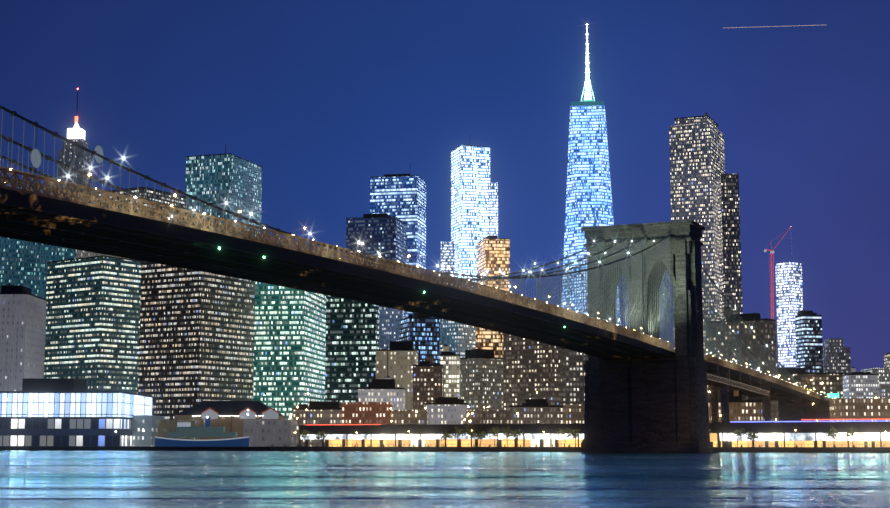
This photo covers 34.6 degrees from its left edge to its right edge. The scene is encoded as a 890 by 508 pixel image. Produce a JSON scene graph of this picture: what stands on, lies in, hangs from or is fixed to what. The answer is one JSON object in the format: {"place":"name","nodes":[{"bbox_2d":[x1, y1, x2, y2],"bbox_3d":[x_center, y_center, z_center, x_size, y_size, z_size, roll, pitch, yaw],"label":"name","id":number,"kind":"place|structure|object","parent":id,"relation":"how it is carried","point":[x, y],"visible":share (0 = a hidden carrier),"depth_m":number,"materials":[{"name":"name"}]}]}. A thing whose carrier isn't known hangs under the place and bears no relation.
{"place":"outdoors","nodes":[
{"label":"outdoors","id":0,"kind":"place"},
{"bbox_2d":[0,446,324,450],"bbox_3d":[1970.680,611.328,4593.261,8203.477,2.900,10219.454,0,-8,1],"label":"pier","id":1,"kind":"structure","parent":0,"point":[154,448],"depth_m":669.21,"materials":[{"name":"grey"}]},
{"bbox_2d":[0,283,46,390],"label":"concrete building","id":2,"kind":"structure","parent":1,"relation":"on","point":[22,328],"depth_m":845.32,"materials":[{"name":"grey concrete"}]},
{"bbox_2d":[0,237,75,298],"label":"building","id":3,"kind":"structure","parent":1,"relation":"on","point":[23,263],"depth_m":1281.30,"materials":[{"name":"blue glass"}]},
{"bbox_2d":[58,88,91,202],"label":"spire tower","id":4,"kind":"structure","parent":1,"relation":"on","point":[76,133],"depth_m":1532.10,"materials":[{"name":"grey"}]},
{"bbox_2d":[44,253,140,392],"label":"office building","id":5,"kind":"structure","parent":1,"relation":"on","point":[92,321],"depth_m":1081.38,"materials":[{"name":"green glass"}]},
{"bbox_2d":[76,250,133,259],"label":"ribbed building","id":6,"kind":"structure","parent":1,"relation":"on","point":[81,254],"depth_m":1415.94,"materials":[{"name":"grey"}]},
{"bbox_2d":[97,187,186,222],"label":"building","id":7,"kind":"structure","parent":1,"relation":"on","point":[168,198],"depth_m":1546.47,"materials":[{"name":"grey"}]},
{"bbox_2d":[158,420,199,439],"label":"building","id":8,"kind":"structure","parent":1,"relation":"on","point":[165,427],"depth_m":740.12,"materials":[{"name":"beige"}]},
{"bbox_2d":[138,261,254,419],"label":"office building","id":9,"kind":"structure","parent":1,"relation":"on","point":[196,337],"depth_m":1019.09,"materials":[{"name":"brown"}]},
{"bbox_2d":[185,147,261,235],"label":"teal glass building","id":10,"kind":"structure","parent":1,"relation":"on","point":[234,182],"depth_m":1588.28,"materials":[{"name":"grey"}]},
{"bbox_2d":[174,401,284,439],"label":"pier shed","id":11,"kind":"structure","parent":1,"relation":"on","point":[218,413],"depth_m":755.28,"materials":[{"name":"brown"}]},
{"bbox_2d":[243,420,296,445],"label":"building","id":12,"kind":"structure","parent":1,"relation":"on","point":[270,432],"depth_m":729.08,"materials":[{"name":"grey"}]},
{"bbox_2d":[253,282,325,419],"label":"office building","id":13,"kind":"structure","parent":1,"relation":"on","point":[289,348],"depth_m":1044.19,"materials":[{"name":"teal glass"}]},
{"bbox_2d":[292,401,341,445],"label":"building","id":14,"kind":"structure","parent":1,"relation":"on","point":[321,412],"depth_m":794.43,"materials":[{"name":"brown"}]},
{"bbox_2d":[325,295,378,407],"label":"office building","id":15,"kind":"structure","parent":1,"relation":"on","point":[352,336],"depth_m":1012.13,"materials":[{"name":"teal"}]},
{"bbox_2d":[341,402,392,424],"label":"building","id":16,"kind":"structure","parent":1,"relation":"on","point":[365,412],"depth_m":784.21,"materials":[{"name":"brown"}]},
{"bbox_2d":[346,207,405,317],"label":"navy building","id":17,"kind":"structure","parent":1,"relation":"on","point":[383,235],"depth_m":1469.71,"materials":[{"name":"blue"}]},
{"bbox_2d":[358,346,404,409],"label":"building","id":18,"kind":"structure","parent":1,"relation":"on","point":[382,390],"depth_m":845.35,"materials":[{"name":"grey concrete"}]},
{"bbox_2d":[379,306,403,348],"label":"grey building","id":19,"kind":"structure","parent":1,"relation":"on","point":[389,323],"depth_m":1251.60,"materials":[{"name":"grey"}]},
{"bbox_2d":[376,330,417,409],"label":"beige building","id":20,"kind":"structure","parent":1,"relation":"on","point":[402,357],"depth_m":897.34,"materials":[{"name":"beige concrete"}]},
{"bbox_2d":[370,174,425,317],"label":"skyscraper","id":21,"kind":"structure","parent":1,"relation":"on","point":[401,197],"depth_m":1677.48,"materials":[{"name":"blue glass"}]},
{"bbox_2d":[391,410,427,424],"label":"building","id":22,"kind":"structure","parent":1,"relation":"on","point":[405,417],"depth_m":793.48,"materials":[{"name":"brown"}]},
{"bbox_2d":[400,313,439,363],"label":"blue building","id":23,"kind":"structure","parent":1,"relation":"on","point":[422,332],"depth_m":1154.77,"materials":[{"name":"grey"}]},
{"bbox_2d":[10,169,832,398],"bbox_3d":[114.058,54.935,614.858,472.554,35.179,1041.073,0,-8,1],"label":"bridge lights","id":24,"kind":"object","parent":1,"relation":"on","point":[89,174],"visible":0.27,"depth_m":314.25},
{"bbox_2d":[413,354,442,409],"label":"brown building","id":25,"kind":"structure","parent":1,"relation":"on","point":[427,381],"depth_m":875.63,"materials":[{"name":"brown"}]},
{"bbox_2d":[424,369,467,423],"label":"building","id":26,"kind":"structure","parent":1,"relation":"on","point":[446,410],"depth_m":813.52,"materials":[{"name":"grey"}]},
{"bbox_2d":[441,241,454,284],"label":"building","id":27,"kind":"structure","parent":1,"relation":"on","point":[447,253],"depth_m":1914.36,"materials":[{"name":"white"}]},
{"bbox_2d":[440,344,459,398],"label":"lit building","id":28,"kind":"structure","parent":1,"relation":"on","point":[449,361],"depth_m":901.17,"materials":[{"name":"beige concrete"}]},
{"bbox_2d":[440,319,475,357],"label":"tall building","id":29,"kind":"structure","parent":1,"relation":"on","point":[458,338],"depth_m":1306.91,"materials":[{"name":"blue glass"}]},
{"bbox_2d":[451,143,489,291],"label":"skyscraper","id":30,"kind":"structure","parent":1,"relation":"on","point":[470,172],"depth_m":1982.56,"materials":[{"name":"white glass"}]},
{"bbox_2d":[460,349,503,409],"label":"building","id":31,"kind":"structure","parent":1,"relation":"on","point":[481,379],"depth_m":982.35,"materials":[{"name":"grey concrete"}]},
{"bbox_2d":[466,410,510,423],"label":"building","id":32,"kind":"structure","parent":1,"relation":"on","point":[490,417],"depth_m":792.81,"materials":[{"name":"brown"}]},
{"bbox_2d":[476,327,502,357],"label":"orange building","id":33,"kind":"structure","parent":1,"relation":"on","point":[489,339],"depth_m":1298.48,"materials":[{"name":"brown"}]},
{"bbox_2d":[488,182,497,235],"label":"skyscraper","id":34,"kind":"structure","parent":1,"relation":"on","point":[492,208],"depth_m":1982.72,"materials":[{"name":"white glass"}]},
{"bbox_2d":[477,235,509,299],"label":"orange building","id":35,"kind":"structure","parent":1,"relation":"on","point":[493,255],"depth_m":1513.19,"materials":[{"name":"brown glass"}]},
{"bbox_2d":[503,333,561,409],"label":"residential building","id":36,"kind":"structure","parent":1,"relation":"on","point":[531,368],"depth_m":885.37,"materials":[{"name":"brown"}]},
{"bbox_2d":[508,399,562,423],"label":"building","id":37,"kind":"structure","parent":1,"relation":"on","point":[532,411],"depth_m":802.62,"materials":[{"name":"brown"}]},
{"bbox_2d":[563,405,584,423],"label":"building","id":38,"kind":"structure","parent":1,"relation":"on","point":[572,414],"depth_m":812.12,"materials":[{"name":"brown"}]},
{"bbox_2d":[562,348,587,404],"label":"building","id":39,"kind":"structure","parent":1,"relation":"on","point":[573,381],"depth_m":894.51,"materials":[{"name":"grey"}]},
{"bbox_2d":[298,424,856,446],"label":"esplanade trees","id":40,"kind":"object","parent":1,"relation":"on","point":[575,434],"visible":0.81,"depth_m":596.51,"materials":[{"name":"brown plant"}]},
{"bbox_2d":[562,101,620,323],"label":"skyscraper","id":41,"kind":"structure","parent":1,"relation":"on","point":[588,198],"depth_m":1849.41,"materials":[{"name":"blue glass"}]},
{"bbox_2d":[581,24,594,100],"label":"spire","id":42,"kind":"structure","parent":41,"relation":"attached to","point":[587,96],"depth_m":1890.49,"materials":[{"name":"white metal"}]},
{"bbox_2d":[299,419,889,446],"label":"fdr viaduct","id":43,"kind":"object","parent":1,"relation":"on","point":[772,433],"visible":0.54,"depth_m":596.76,"materials":[{"name":"grey concrete"}]},
{"bbox_2d":[332,422,875,446],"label":"street glow","id":44,"kind":"object","parent":1,"relation":"on","point":[570,442],"visible":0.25,"depth_m":627.07,"materials":[{"name":"yellow"}]},
{"bbox_2d":[673,350,709,400],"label":"building","id":45,"kind":"structure","parent":1,"relation":"on","point":[708,388],"depth_m":941.83,"materials":[{"name":"grey"}]},
{"bbox_2d":[669,112,724,353],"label":"skyscraper","id":46,"kind":"structure","parent":1,"relation":"on","point":[697,158],"depth_m":1179.87,"materials":[{"name":"grey"}]},
{"bbox_2d":[718,174,741,320],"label":"skyscraper","id":47,"kind":"structure","parent":1,"relation":"on","point":[730,244],"depth_m":1176.80,"materials":[{"name":"grey"}]},
{"bbox_2d":[708,390,761,422],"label":"building","id":48,"kind":"structure","parent":1,"relation":"on","point":[740,409],"depth_m":692.07,"materials":[{"name":"brown"}]},
{"bbox_2d":[709,307,778,420],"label":"residential building","id":49,"kind":"structure","parent":1,"relation":"on","point":[764,330],"depth_m":761.89,"materials":[{"name":"brown"}]},
{"bbox_2d":[795,310,822,371],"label":"high-rise building","id":50,"kind":"structure","parent":1,"relation":"on","point":[809,347],"depth_m":1496.31,"materials":[{"name":"black"}]},
{"bbox_2d":[777,368,842,399],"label":"building","id":51,"kind":"structure","parent":1,"relation":"on","point":[832,382],"depth_m":892.00,"materials":[{"name":"brown"}]},
{"bbox_2d":[823,338,850,374],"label":"building","id":52,"kind":"structure","parent":1,"relation":"on","point":[836,355],"depth_m":1491.02,"materials":[{"name":"grey concrete"}]},
{"bbox_2d":[829,398,889,421],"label":"building","id":53,"kind":"structure","parent":1,"relation":"on","point":[859,408],"depth_m":750.70,"materials":[{"name":"brown"}]},
{"bbox_2d":[843,367,879,397],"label":"building","id":54,"kind":"structure","parent":1,"relation":"on","point":[860,384],"depth_m":1288.29,"materials":[{"name":"grey concrete"}]},
{"bbox_2d":[861,368,889,397],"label":"building","id":55,"kind":"structure","parent":1,"relation":"on","point":[884,382],"depth_m":1338.01,"materials":[{"name":"grey concrete"}]},
{"bbox_2d":[883,353,889,367],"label":"building","id":56,"kind":"structure","parent":1,"relation":"on","point":[886,360],"depth_m":1517.10,"materials":[{"name":"grey"}]},
{"bbox_2d":[0,450,889,507],"bbox_3d":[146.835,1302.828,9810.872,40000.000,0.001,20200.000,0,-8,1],"label":"water","id":57,"kind":"structure","parent":0,"point":[216,479],"depth_m":136.04,"materials":[{"name":"blue liquid"}]},
{"bbox_2d":[0,378,152,449],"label":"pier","id":58,"kind":"structure","parent":57,"relation":"in","point":[53,412],"depth_m":702.04,"materials":[{"name":"white glass"}]},
{"bbox_2d":[132,415,164,445],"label":"building","id":59,"kind":"structure","parent":58,"relation":"on","point":[148,424],"depth_m":725.41,"materials":[{"name":"grey"}]},
{"bbox_2d":[155,406,249,446],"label":"moored ship","id":60,"kind":"object","parent":57,"relation":"on","point":[184,429],"visible":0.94,"depth_m":685.41,"materials":[{"name":"blue metal"}]},
{"bbox_2d":[0,0,889,371],"label":"sky","id":61,"kind":"structure","parent":0,"point":[328,97],"materials":[{"name":"blue"}]},
{"bbox_2d":[271,444,889,452],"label":"esplanade","id":62,"kind":"structure","parent":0,"point":[835,449],"depth_m":584.87,"materials":[{"name":"brown concrete"}]},
{"bbox_2d":[6,379,885,446],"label":"street lamps","id":63,"kind":"object","parent":62,"relation":"on","point":[543,431],"depth_m":634.29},
{"bbox_2d":[581,220,712,452],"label":"bridge tower","id":64,"kind":"structure","parent":0,"point":[637,405],"depth_m":522.55,"materials":[{"name":"grey stone"}]},
{"bbox_2d":[0,109,795,384],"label":"bridge stays","id":65,"kind":"object","parent":64,"relation":"attached to","point":[630,278],"visible":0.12,"depth_m":499.26,"materials":[{"name":"grey metal"}]},
{"bbox_2d":[30,134,103,188],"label":"cable discs","id":66,"kind":"object","parent":65,"relation":"attached to","point":[35,157],"visible":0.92,"depth_m":213.39,"materials":[{"name":"grey"}]},
{"bbox_2d":[0,105,805,402],"bbox_3d":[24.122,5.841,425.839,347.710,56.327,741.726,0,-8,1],"label":"cables","id":67,"kind":"object","parent":64,"relation":"on","point":[179,191],"visible":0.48,"depth_m":273.99,"materials":[{"name":"grey paint"}]},
{"bbox_2d":[67,157,805,386],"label":"necklace lights","id":68,"kind":"object","parent":67,"relation":"attached to","point":[123,158],"visible":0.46,"depth_m":339.34,"materials":[{"name":"grey paint"}]},
{"bbox_2d":[0,188,822,403],"bbox_3d":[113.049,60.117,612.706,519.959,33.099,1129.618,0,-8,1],"label":"bridge deck","id":69,"kind":"structure","parent":64,"relation":"attached to","point":[42,220],"depth_m":299.00,"materials":[{"name":"grey metal"}]},
{"bbox_2d":[0,179,673,351],"bbox_3d":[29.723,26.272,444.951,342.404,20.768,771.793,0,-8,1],"label":"light","id":70,"kind":"object","parent":69,"relation":"on","point":[158,215],"depth_m":262.24,"materials":[{"name":"beige paint"}]},
{"bbox_2d":[1,167,812,395],"bbox_3d":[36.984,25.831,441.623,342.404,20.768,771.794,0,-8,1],"label":"lights","id":71,"kind":"object","parent":69,"relation":"on","point":[301,240],"visible":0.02,"depth_m":261.70,"materials":[{"name":"beige paint"}]},
{"bbox_2d":[0,176,820,398],"bbox_3d":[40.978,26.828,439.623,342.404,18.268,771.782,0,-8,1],"label":"bridge railing","id":72,"kind":"object","parent":69,"relation":"on","point":[54,189],"visible":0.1,"depth_m":261.85,"materials":[{"name":"brown metal"}]},
{"bbox_2d":[0,168,831,400],"bbox_3d":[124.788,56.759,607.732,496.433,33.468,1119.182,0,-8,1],"label":"truss","id":73,"kind":"object","parent":69,"relation":"on","point":[767,377],"visible":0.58,"depth_m":288.96,"materials":[{"name":"brown metal"}]},
{"bbox_2d":[106,177,758,369],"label":"bridge promenade lamps","id":74,"kind":"object","parent":69,"relation":"on","point":[358,248],"visible":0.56,"depth_m":330.62,"materials":[{"name":"grey paint"}]},
{"bbox_2d":[707,371,769,395],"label":"truss","id":75,"kind":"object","parent":69,"relation":"attached to","point":[739,384],"depth_m":607.55,"materials":[{"name":"silver metal"}]},
{"bbox_2d":[824,393,838,397],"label":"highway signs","id":76,"kind":"object","parent":69,"relation":"on","point":[832,395],"visible":0.48,"depth_m":836.61,"materials":[{"name":"green"}]},
{"bbox_2d":[707,372,829,446],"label":"bridge approach","id":77,"kind":"structure","parent":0,"point":[798,410],"depth_m":724.88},
{"bbox_2d":[730,25,813,27],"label":"light trail","id":78,"kind":"object","parent":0,"point":[771,26],"visible":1,"depth_m":9238.10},
{"bbox_2d":[764,226,791,318],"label":"tower crane","id":79,"kind":"object","parent":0,"point":[771,251],"visible":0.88,"depth_m":1989.28,"materials":[{"name":"red metal"}]},
{"bbox_2d":[775,262,802,367],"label":"skyscraper","id":80,"kind":"structure","parent":0,"point":[789,296],"depth_m":2007.01,"materials":[{"name":"white glass"}]}
]}

